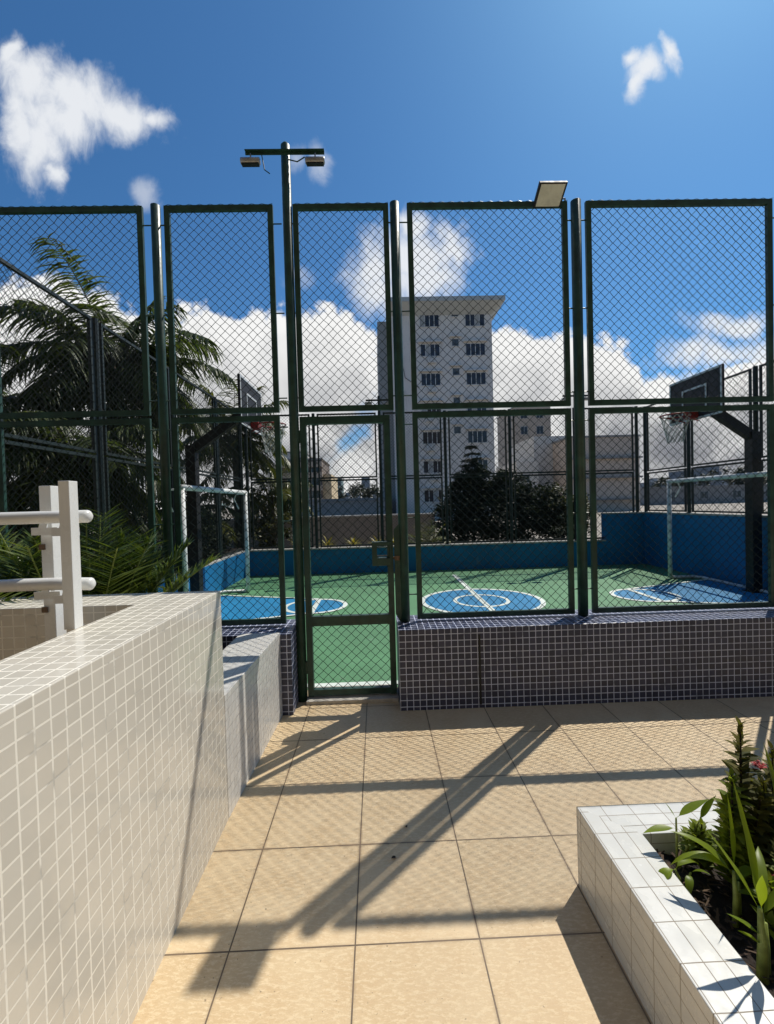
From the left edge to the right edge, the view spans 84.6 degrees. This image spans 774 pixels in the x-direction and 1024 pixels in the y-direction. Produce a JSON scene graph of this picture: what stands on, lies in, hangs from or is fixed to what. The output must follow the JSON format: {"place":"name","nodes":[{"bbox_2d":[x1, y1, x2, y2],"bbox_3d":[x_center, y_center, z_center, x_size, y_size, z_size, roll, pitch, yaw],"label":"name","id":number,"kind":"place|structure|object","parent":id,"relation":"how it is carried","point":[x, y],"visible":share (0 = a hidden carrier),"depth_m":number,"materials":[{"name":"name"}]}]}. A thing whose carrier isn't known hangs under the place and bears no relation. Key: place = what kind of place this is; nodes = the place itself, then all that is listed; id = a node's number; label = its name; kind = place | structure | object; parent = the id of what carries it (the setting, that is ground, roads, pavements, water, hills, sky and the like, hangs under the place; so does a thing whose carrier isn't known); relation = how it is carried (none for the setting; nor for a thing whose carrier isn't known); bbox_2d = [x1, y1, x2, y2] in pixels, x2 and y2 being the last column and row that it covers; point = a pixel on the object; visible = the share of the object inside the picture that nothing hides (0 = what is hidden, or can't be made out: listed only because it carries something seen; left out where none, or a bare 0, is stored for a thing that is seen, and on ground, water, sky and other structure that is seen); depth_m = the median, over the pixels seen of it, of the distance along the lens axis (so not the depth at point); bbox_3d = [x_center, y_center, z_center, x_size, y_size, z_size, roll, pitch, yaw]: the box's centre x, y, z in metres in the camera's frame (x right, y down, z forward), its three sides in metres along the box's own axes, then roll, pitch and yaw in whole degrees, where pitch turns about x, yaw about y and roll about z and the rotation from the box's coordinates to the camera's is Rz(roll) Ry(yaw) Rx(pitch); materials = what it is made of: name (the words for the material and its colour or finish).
{"place":"outdoors","nodes":[
{"label":"outdoors","id":0,"kind":"place"},
{"bbox_2d":[282,451,312,458],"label":"apartment block","id":1,"kind":"structure","parent":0,"point":[288,454],"depth_m":69.47,"materials":[{"name":"beige concrete"}]},
{"bbox_2d":[281,458,337,499],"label":"balcony block","id":2,"kind":"structure","parent":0,"point":[328,485],"depth_m":59.76,"materials":[{"name":"beige concrete"}]},
{"bbox_2d":[361,478,369,497],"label":"distant tower","id":3,"kind":"structure","parent":0,"point":[363,481],"depth_m":299.39,"materials":[{"name":"grey glass"}]},
{"bbox_2d":[0,0,773,508],"label":"sky","id":4,"kind":"structure","parent":0,"point":[143,103],"materials":[{"name":"blue"}]},
{"bbox_2d":[377,295,504,517],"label":"apartment tower","id":5,"kind":"structure","parent":0,"point":[481,346],"depth_m":42.90,"materials":[{"name":"white paint"}]},
{"bbox_2d":[419,315,439,327],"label":"window","id":6,"kind":"structure","parent":5,"relation":"in","point":[428,322],"depth_m":42.72,"materials":[{"name":"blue glass"}]},
{"bbox_2d":[418,340,441,356],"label":"window","id":7,"kind":"structure","parent":5,"relation":"in","point":[429,349],"depth_m":42.77,"materials":[{"name":"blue glass"}]},
{"bbox_2d":[419,370,442,385],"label":"window","id":8,"kind":"structure","parent":5,"relation":"in","point":[428,375],"depth_m":42.83,"materials":[{"name":"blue glass"}]},
{"bbox_2d":[420,429,442,444],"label":"window","id":9,"kind":"structure","parent":5,"relation":"in","point":[431,435],"depth_m":42.95,"materials":[{"name":"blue glass"}]},
{"bbox_2d":[420,399,443,411],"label":"window","id":10,"kind":"structure","parent":5,"relation":"in","point":[432,399],"depth_m":42.86,"materials":[{"name":"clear glass"}]},
{"bbox_2d":[421,458,443,473],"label":"window","id":11,"kind":"structure","parent":5,"relation":"in","point":[432,470],"depth_m":43.00,"materials":[{"name":"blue glass"}]},
{"bbox_2d":[422,487,444,502],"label":"window","id":12,"kind":"structure","parent":5,"relation":"in","point":[438,493],"depth_m":43.06,"materials":[{"name":"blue glass"}]},
{"bbox_2d":[449,335,461,346],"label":"window","id":13,"kind":"structure","parent":5,"relation":"in","point":[455,340],"depth_m":42.82,"materials":[{"name":"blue glass"}]},
{"bbox_2d":[450,364,461,375],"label":"window","id":14,"kind":"structure","parent":5,"relation":"in","point":[458,367],"depth_m":42.86,"materials":[{"name":"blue glass"}]},
{"bbox_2d":[451,394,461,402],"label":"window","id":15,"kind":"structure","parent":5,"relation":"in","point":[454,398],"depth_m":42.93,"materials":[{"name":"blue glass"}]},
{"bbox_2d":[452,423,463,433],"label":"window","id":16,"kind":"structure","parent":5,"relation":"in","point":[458,427],"depth_m":42.97,"materials":[{"name":"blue glass"}]},
{"bbox_2d":[465,314,484,326],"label":"window","id":17,"kind":"structure","parent":5,"relation":"in","point":[476,318],"depth_m":42.82,"materials":[{"name":"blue glass"}]},
{"bbox_2d":[463,339,487,355],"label":"window","id":18,"kind":"structure","parent":5,"relation":"in","point":[481,346],"depth_m":42.87,"materials":[{"name":"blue glass"}]},
{"bbox_2d":[465,369,488,384],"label":"window","id":19,"kind":"structure","parent":5,"relation":"in","point":[470,380],"depth_m":42.94,"materials":[{"name":"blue glass"}]},
{"bbox_2d":[465,398,488,409],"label":"window","id":20,"kind":"structure","parent":5,"relation":"in","point":[476,398],"depth_m":42.97,"materials":[{"name":"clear glass"}]},
{"bbox_2d":[465,428,489,442],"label":"window","id":21,"kind":"structure","parent":5,"relation":"in","point":[478,432],"depth_m":43.05,"materials":[{"name":"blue glass"}]},
{"bbox_2d":[466,457,490,470],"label":"window","id":22,"kind":"structure","parent":5,"relation":"in","point":[486,460],"depth_m":43.12,"materials":[{"name":"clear glass"}]},
{"bbox_2d":[130,502,766,540],"bbox_3d":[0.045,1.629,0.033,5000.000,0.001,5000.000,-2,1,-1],"label":"ground","id":23,"kind":"structure","parent":0,"point":[679,508],"depth_m":48.94,"materials":[{"name":"concrete"}]},
{"bbox_2d":[0,343,84,536],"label":"palm tree","id":24,"kind":"object","parent":23,"relation":"on","point":[7,403],"visible":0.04,"depth_m":7.15,"materials":[{"name":"green plant"}]},
{"bbox_2d":[14,494,163,566],"bbox_3d":[-5.912,0.632,7.797,2.980,2.721,5.611,-2,1,-1],"label":"leafy shrub","id":25,"kind":"object","parent":23,"relation":"on","point":[141,514],"visible":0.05,"depth_m":8.94,"materials":[{"name":"green plant"}]},
{"bbox_2d":[3,410,185,571],"bbox_3d":[-4.883,0.081,6.644,3.195,3.292,3.045,-2,1,-1],"label":"palm tree","id":26,"kind":"object","parent":23,"relation":"on","point":[16,488],"visible":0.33,"depth_m":6.25,"materials":[{"name":"green plant"}]},
{"bbox_2d":[0,233,237,566],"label":"palm tree","id":27,"kind":"object","parent":23,"relation":"on","point":[152,345],"visible":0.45,"depth_m":7.48,"materials":[{"name":"green plant"}]},
{"bbox_2d":[132,466,240,548],"bbox_3d":[-5.369,0.168,11.156,3.330,2.968,3.065,-2,1,-1],"label":"palm tree","id":28,"kind":"object","parent":23,"relation":"on","point":[231,512],"visible":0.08,"depth_m":10.96,"materials":[{"name":"green plant"}]},
{"bbox_2d":[146,550,245,592],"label":"blue court wall","id":29,"kind":"structure","parent":23,"relation":"on","point":[224,574],"depth_m":8.22,"materials":[{"name":"paint"}]},
{"bbox_2d":[0,257,244,575],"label":"chain link fence","id":30,"kind":"object","parent":29,"relation":"on","point":[103,487],"visible":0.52,"depth_m":4.85,"materials":[{"name":"metal"}]},
{"bbox_2d":[156,501,240,559],"bbox_3d":[-4.642,0.678,10.383,2.311,1.938,2.276,-1,1,36],"label":"leafy shrub","id":31,"kind":"object","parent":23,"relation":"on","point":[209,535],"visible":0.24,"depth_m":10.07,"materials":[{"name":"green plant"}]},
{"bbox_2d":[179,379,290,547],"bbox_3d":[-4.308,-1.089,11.993,3.394,5.381,3.311,-1,1,31],"label":"palm tree","id":32,"kind":"object","parent":23,"relation":"on","point":[265,457],"visible":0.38,"depth_m":11.69,"materials":[{"name":"green plant"}]},
{"bbox_2d":[222,460,313,542],"bbox_3d":[-3.619,-0.056,13.113,2.729,3.240,2.702,-2,1,-1],"label":"palm tree","id":33,"kind":"object","parent":23,"relation":"on","point":[286,497],"visible":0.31,"depth_m":12.64,"materials":[{"name":"green plant"}]},
{"bbox_2d":[235,511,302,547],"bbox_3d":[-3.213,0.770,11.941,2.020,1.614,1.401,-2,1,-1],"label":"leafy shrub","id":34,"kind":"object","parent":23,"relation":"on","point":[269,522],"visible":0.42,"depth_m":11.75,"materials":[{"name":"green plant"}]},
{"bbox_2d":[112,513,434,548],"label":"boundary wall","id":35,"kind":"structure","parent":23,"relation":"on","point":[352,528],"depth_m":13.99,"materials":[{"name":"beige concrete"}]},
{"bbox_2d":[338,478,343,496],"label":"office tower","id":36,"kind":"structure","parent":23,"relation":"on","point":[341,483],"depth_m":119.62,"materials":[{"name":"grey glass"}]},
{"bbox_2d":[309,497,384,515],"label":"warehouse","id":37,"kind":"structure","parent":23,"relation":"on","point":[351,510],"depth_m":39.91,"materials":[{"name":"grey concrete"}]},
{"bbox_2d":[338,482,379,498],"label":"distant tree","id":38,"kind":"object","parent":23,"relation":"on","point":[366,494],"visible":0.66,"depth_m":108.45,"materials":[{"name":"green plant"}]},
{"bbox_2d":[157,539,587,574],"bbox_3d":[0.138,1.118,10.510,11.700,0.585,1.040,-2,1,-1],"label":"planting bed","id":39,"kind":"object","parent":23,"relation":"on","point":[315,547],"depth_m":10.53,"materials":[{"name":"green plant"}]},
{"bbox_2d":[314,534,335,545],"bbox_3d":[-1.482,0.707,10.333,0.622,0.382,0.540,-3,2,-44],"label":"bromeliad","id":40,"kind":"object","parent":39,"relation":"on","point":[328,541],"visible":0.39,"depth_m":10.34,"materials":[{"name":"green plant"}]},
{"bbox_2d":[344,534,359,546],"bbox_3d":[-0.805,0.715,10.328,0.655,0.418,0.597,-2,1,-1],"label":"bromeliad","id":41,"kind":"object","parent":39,"relation":"on","point":[353,540],"visible":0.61,"depth_m":10.32,"materials":[{"name":"green plant"}]},
{"bbox_2d":[408,520,450,544],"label":"leafy shrub","id":42,"kind":"object","parent":39,"relation":"on","point":[430,538],"visible":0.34,"depth_m":10.64,"materials":[{"name":"green plant"}]},
{"bbox_2d":[249,539,605,575],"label":"blue court wall","id":43,"kind":"structure","parent":23,"relation":"on","point":[479,552],"depth_m":9.81,"materials":[{"name":"paint"}]},
{"bbox_2d":[365,396,387,540],"bbox_3d":[-0.142,-0.932,9.745,0.640,3.450,0.123,-2,1,-1],"label":"light pole","id":44,"kind":"object","parent":43,"relation":"on","point":[380,473],"visible":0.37,"depth_m":9.75,"materials":[{"name":"metal"}]},
{"bbox_2d":[244,406,638,549],"bbox_3d":[1.329,-0.798,9.871,9.148,3.095,0.072,-2,1,-1],"label":"chain link fence","id":45,"kind":"object","parent":43,"relation":"on","point":[438,474],"visible":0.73,"depth_m":9.86,"materials":[{"name":"metal"}]},
{"bbox_2d":[561,393,587,540],"bbox_3d":[4.395,-1.060,9.850,0.640,3.450,0.123,-2,1,-1],"label":"light pole","id":46,"kind":"object","parent":43,"relation":"on","point":[586,397],"visible":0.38,"depth_m":9.86,"materials":[{"name":"metal"}]},
{"bbox_2d":[448,443,500,535],"bbox_3d":[2.628,-0.332,12.692,1.767,3.450,1.852,-2,1,-1],"label":"conifer tree","id":47,"kind":"object","parent":23,"relation":"on","point":[473,459],"visible":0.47,"depth_m":12.46,"materials":[{"name":"green plant"}]},
{"bbox_2d":[429,458,566,541],"bbox_3d":[3.326,-0.120,12.403,4.200,3.009,2.698,-1,1,21],"label":"broadleaf tree","id":48,"kind":"object","parent":23,"relation":"on","point":[500,517],"visible":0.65,"depth_m":12.10,"materials":[{"name":"green plant"}]},
{"bbox_2d":[527,482,599,538],"bbox_3d":[5.096,0.220,12.474,2.057,2.231,1.734,-2,1,-1],"label":"leafy shrub","id":49,"kind":"object","parent":23,"relation":"on","point":[558,504],"visible":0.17,"depth_m":12.09,"materials":[{"name":"green plant"}]},
{"bbox_2d":[548,513,589,538],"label":"leafy shrub","id":50,"kind":"object","parent":23,"relation":"on","point":[565,518],"visible":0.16,"depth_m":11.03,"materials":[{"name":"green plant"}]},
{"bbox_2d":[650,475,683,486],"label":"distant tree","id":51,"kind":"object","parent":23,"relation":"on","point":[663,481],"visible":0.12,"depth_m":86.23,"materials":[{"name":"green plant"}]},
{"bbox_2d":[601,512,767,589],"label":"blue court wall","id":52,"kind":"structure","parent":23,"relation":"on","point":[678,534],"depth_m":8.54,"materials":[{"name":"paint"}]},
{"bbox_2d":[643,363,772,513],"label":"chain link fence","id":53,"kind":"object","parent":52,"relation":"on","point":[690,460],"visible":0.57,"depth_m":8.32,"materials":[{"name":"metal"}]},
{"bbox_2d":[695,466,766,485],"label":"distant tree","id":54,"kind":"object","parent":23,"relation":"on","point":[729,480],"visible":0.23,"depth_m":87.30,"materials":[{"name":"green plant"}]},
{"bbox_2d":[132,687,773,1023],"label":"patio floor","id":55,"kind":"structure","parent":0,"point":[312,901],"depth_m":1.84,"materials":[{"name":"tile"}]},
{"bbox_2d":[0,591,228,1023],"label":"mosaic wall","id":56,"kind":"structure","parent":55,"relation":"on","point":[114,818],"depth_m":1.25,"materials":[{"name":"white tile"}]},
{"bbox_2d":[0,481,95,640],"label":"handrail","id":57,"kind":"object","parent":56,"relation":"attached to","point":[62,583],"visible":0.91,"depth_m":1.57,"materials":[{"name":"white metal"}]},
{"bbox_2d":[223,633,281,817],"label":"mosaic wall","id":58,"kind":"structure","parent":55,"relation":"on","point":[252,687],"depth_m":2.57,"materials":[{"name":"white tile"}]},
{"bbox_2d":[222,619,298,715],"bbox_3d":[-1.970,1.261,3.369,2.508,0.633,0.420,-2,1,-1],"label":"mosaic ledge","id":59,"kind":"object","parent":55,"relation":"on","point":[288,655],"visible":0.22,"depth_m":3.21,"materials":[{"name":"blue tile"}]},
{"bbox_2d":[240,141,324,701],"bbox_3d":[-0.747,-0.690,3.357,0.645,4.425,0.146,-2,1,-1],"label":"light pole","id":60,"kind":"object","parent":55,"relation":"on","point":[285,151],"visible":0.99,"depth_m":3.35,"materials":[{"name":"metal"}]},
{"bbox_2d":[306,684,398,704],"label":"threshold kerb","id":61,"kind":"structure","parent":55,"relation":"on","point":[352,699],"depth_m":3.37,"materials":[{"name":"stone"}]},
{"bbox_2d":[396,607,773,710],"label":"mosaic ledge","id":62,"kind":"object","parent":55,"relation":"on","point":[504,661],"visible":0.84,"depth_m":3.24,"materials":[{"name":"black tile"}]},
{"bbox_2d":[0,198,773,625],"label":"chain link fence","id":63,"kind":"object","parent":62,"relation":"on","point":[394,372],"visible":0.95,"depth_m":3.40,"materials":[{"name":"metal"}]},
{"bbox_2d":[298,415,399,696],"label":"gate","id":64,"kind":"structure","parent":63,"relation":"attached to","point":[340,620],"depth_m":3.41,"materials":[{"name":"green metal"}]},
{"bbox_2d":[533,181,567,207],"bbox_3d":[1.294,-2.459,3.311,0.284,0.111,0.198,-2,1,-1],"label":"floodlight","id":65,"kind":"object","parent":63,"relation":"attached to","point":[549,194],"visible":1,"depth_m":3.27,"materials":[{"name":"beige metal"}]},
{"bbox_2d":[576,800,773,1023],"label":"planter","id":66,"kind":"object","parent":55,"relation":"on","point":[681,959],"visible":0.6,"depth_m":1.33,"materials":[{"name":"white tile"}]},
{"bbox_2d":[644,796,715,868],"bbox_3d":[1.041,1.155,1.521,0.251,0.305,0.046,-1,1,4],"label":"leafy plant","id":67,"kind":"object","parent":66,"relation":"in","point":[690,807],"visible":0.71,"depth_m":1.52,"materials":[{"name":"green plant"}]},
{"bbox_2d":[658,858,708,893],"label":"leafy plant","id":68,"kind":"object","parent":66,"relation":"in","point":[666,872],"visible":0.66,"depth_m":1.41,"materials":[{"name":"green plant"}]},
{"bbox_2d":[678,818,716,873],"bbox_3d":[1.109,1.181,1.509,0.153,0.192,0.133,-2,1,-1],"label":"ixora shrub","id":69,"kind":"object","parent":66,"relation":"in","point":[701,832],"visible":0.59,"depth_m":1.50,"materials":[{"name":"green plant"}]},
{"bbox_2d":[671,795,756,927],"bbox_3d":[1.047,1.095,1.337,0.274,0.430,0.083,-1,1,11],"label":"canna plant","id":70,"kind":"object","parent":66,"relation":"in","point":[744,870],"visible":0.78,"depth_m":1.33,"materials":[{"name":"green plant"}]},
{"bbox_2d":[656,849,773,982],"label":"bark mulch","id":71,"kind":"object","parent":66,"relation":"in","point":[718,924],"visible":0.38,"depth_m":1.36,"materials":[{"name":"brown wood"}]},
{"bbox_2d":[710,767,757,892],"bbox_3d":[1.154,1.066,1.410,0.143,0.422,0.148,-1,1,31],"label":"ixora shrub","id":72,"kind":"object","parent":66,"relation":"in","point":[741,854],"visible":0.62,"depth_m":1.41,"materials":[{"name":"green plant"}]},
{"bbox_2d":[706,782,773,985],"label":"canna plant","id":73,"kind":"object","parent":66,"relation":"in","point":[760,882],"visible":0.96,"depth_m":1.17,"materials":[{"name":"green plant"}]},
{"bbox_2d":[712,715,773,877],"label":"ixora shrub","id":74,"kind":"object","parent":66,"relation":"in","point":[744,756],"visible":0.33,"depth_m":1.45,"materials":[{"name":"green plant"}]},
{"bbox_2d":[744,859,773,914],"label":"ixora shrub","id":75,"kind":"object","parent":66,"relation":"in","point":[770,889],"visible":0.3,"depth_m":1.27,"materials":[{"name":"green plant"}]},
{"bbox_2d":[749,739,773,857],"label":"ixora shrub","id":76,"kind":"object","parent":66,"relation":"in","point":[767,783],"visible":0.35,"depth_m":1.48,"materials":[{"name":"green plant"}]},
{"bbox_2d":[750,904,773,938],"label":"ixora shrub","id":77,"kind":"object","parent":66,"relation":"in","point":[769,918],"visible":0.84,"depth_m":1.24,"materials":[{"name":"green plant"}]},
{"bbox_2d":[760,837,773,875],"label":"ixora shrub","id":78,"kind":"object","parent":66,"relation":"in","point":[770,852],"visible":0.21,"depth_m":1.36,"materials":[{"name":"green plant"}]},
{"bbox_2d":[763,742,773,788],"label":"canna plant","id":79,"kind":"object","parent":66,"relation":"in","point":[770,766],"visible":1,"depth_m":1.41,"materials":[{"name":"green plant"}]},
{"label":"planting bed","id":80,"kind":"structure","parent":55,"relation":"on","visible":0},
{"bbox_2d":[0,525,164,596],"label":"areca palm","id":81,"kind":"object","parent":80,"relation":"on","point":[34,553],"visible":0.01,"depth_m":2.55,"materials":[{"name":"green plant"}]},
{"bbox_2d":[0,503,224,600],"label":"areca palm","id":82,"kind":"object","parent":80,"relation":"on","point":[116,573],"visible":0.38,"depth_m":2.56,"materials":[{"name":"green plant"}]},
{"bbox_2d":[221,564,735,686],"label":"court floor","id":83,"kind":"structure","parent":0,"point":[632,580],"depth_m":7.51,"materials":[{"name":"green paint"}]},
{"bbox_2d":[171,484,249,593],"bbox_3d":[-2.813,0.576,6.567,0.582,1.874,2.614,-2,1,-1],"label":"goal","id":84,"kind":"object","parent":83,"relation":"on","point":[218,490],"visible":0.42,"depth_m":6.73,"materials":[{"name":"white metal"}]},
{"bbox_2d":[185,374,285,591],"bbox_3d":[-2.277,-0.225,6.468,1.498,3.455,1.025,-2,1,-25],"label":"basketball hoop","id":85,"kind":"object","parent":83,"relation":"on","point":[196,479],"visible":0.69,"depth_m":6.48,"materials":[{"name":"black metal"}]},
{"bbox_2d":[222,575,718,686],"bbox_3d":[1.492,1.391,6.388,9.000,0.006,5.355,-2,1,-1],"label":"court line paint","id":86,"kind":"object","parent":83,"relation":"on","point":[476,595],"visible":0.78,"depth_m":6.56,"materials":[{"name":"white paint"}]},
{"bbox_2d":[221,580,767,619],"bbox_3d":[1.485,1.392,6.685,8.840,0.001,2.040,-2,1,-1],"label":"court blue paint","id":87,"kind":"object","parent":83,"relation":"on","point":[465,600],"visible":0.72,"depth_m":6.70,"materials":[{"name":"blue paint"}]},
{"bbox_2d":[659,364,762,592],"bbox_3d":[5.116,-0.432,6.639,1.498,3.455,1.025,-1,1,22],"label":"basketball hoop","id":88,"kind":"object","parent":83,"relation":"on","point":[747,454],"visible":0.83,"depth_m":6.70,"materials":[{"name":"black metal"}]},
{"bbox_2d":[666,471,767,593],"bbox_3d":[5.621,0.340,6.763,0.582,1.874,2.614,-2,1,-1],"label":"goal","id":89,"kind":"object","parent":83,"relation":"on","point":[707,478],"visible":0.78,"depth_m":7.79,"materials":[{"name":"white metal"}]},
{"bbox_2d":[496,461,538,487],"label":"stepped house","id":90,"kind":"structure","parent":0,"point":[521,468],"depth_m":53.35,"materials":[{"name":"white concrete"}]},
{"bbox_2d":[497,407,550,466],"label":"brown tower","id":91,"kind":"structure","parent":0,"point":[531,422],"depth_m":80.41,"materials":[{"name":"beige paint"}]},
{"bbox_2d":[521,426,527,434],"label":"window","id":92,"kind":"structure","parent":91,"relation":"in","point":[525,428],"depth_m":80.31,"materials":[{"name":"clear glass"}]},
{"bbox_2d":[536,426,543,433],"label":"window","id":93,"kind":"structure","parent":91,"relation":"in","point":[536,426],"depth_m":80.39,"materials":[{"name":"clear glass"}]},
{"bbox_2d":[512,436,564,494],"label":"building","id":94,"kind":"structure","parent":0,"point":[531,450],"depth_m":55.41,"materials":[{"name":"beige concrete"}]},
{"bbox_2d":[552,434,643,510],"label":"beige block","id":95,"kind":"structure","parent":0,"point":[557,457],"depth_m":50.58,"materials":[{"name":"beige concrete"}]},
{"bbox_2d":[669,470,694,485],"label":"distant tower","id":96,"kind":"structure","parent":0,"point":[676,474],"depth_m":207.49,"materials":[{"name":"grey concrete"}]},
{"bbox_2d":[694,471,707,485],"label":"distant tower","id":97,"kind":"structure","parent":0,"point":[698,474],"depth_m":213.48,"materials":[{"name":"grey glass"}]},
{"bbox_2d":[640,484,766,505],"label":"house","id":98,"kind":"structure","parent":0,"point":[729,498],"depth_m":76.31,"materials":[{"name":"grey concrete"}]},
{"bbox_2d":[700,491,708,498],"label":"window","id":99,"kind":"structure","parent":98,"relation":"in","point":[701,495],"depth_m":76.30,"materials":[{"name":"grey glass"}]},
{"bbox_2d":[732,490,741,497],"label":"window","id":100,"kind":"structure","parent":98,"relation":"in","point":[733,493],"depth_m":76.43,"materials":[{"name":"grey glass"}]},
{"bbox_2d":[695,465,718,484],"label":"distant tower","id":101,"kind":"structure","parent":0,"point":[708,469],"depth_m":218.79,"materials":[{"name":"grey concrete"}]}
]}

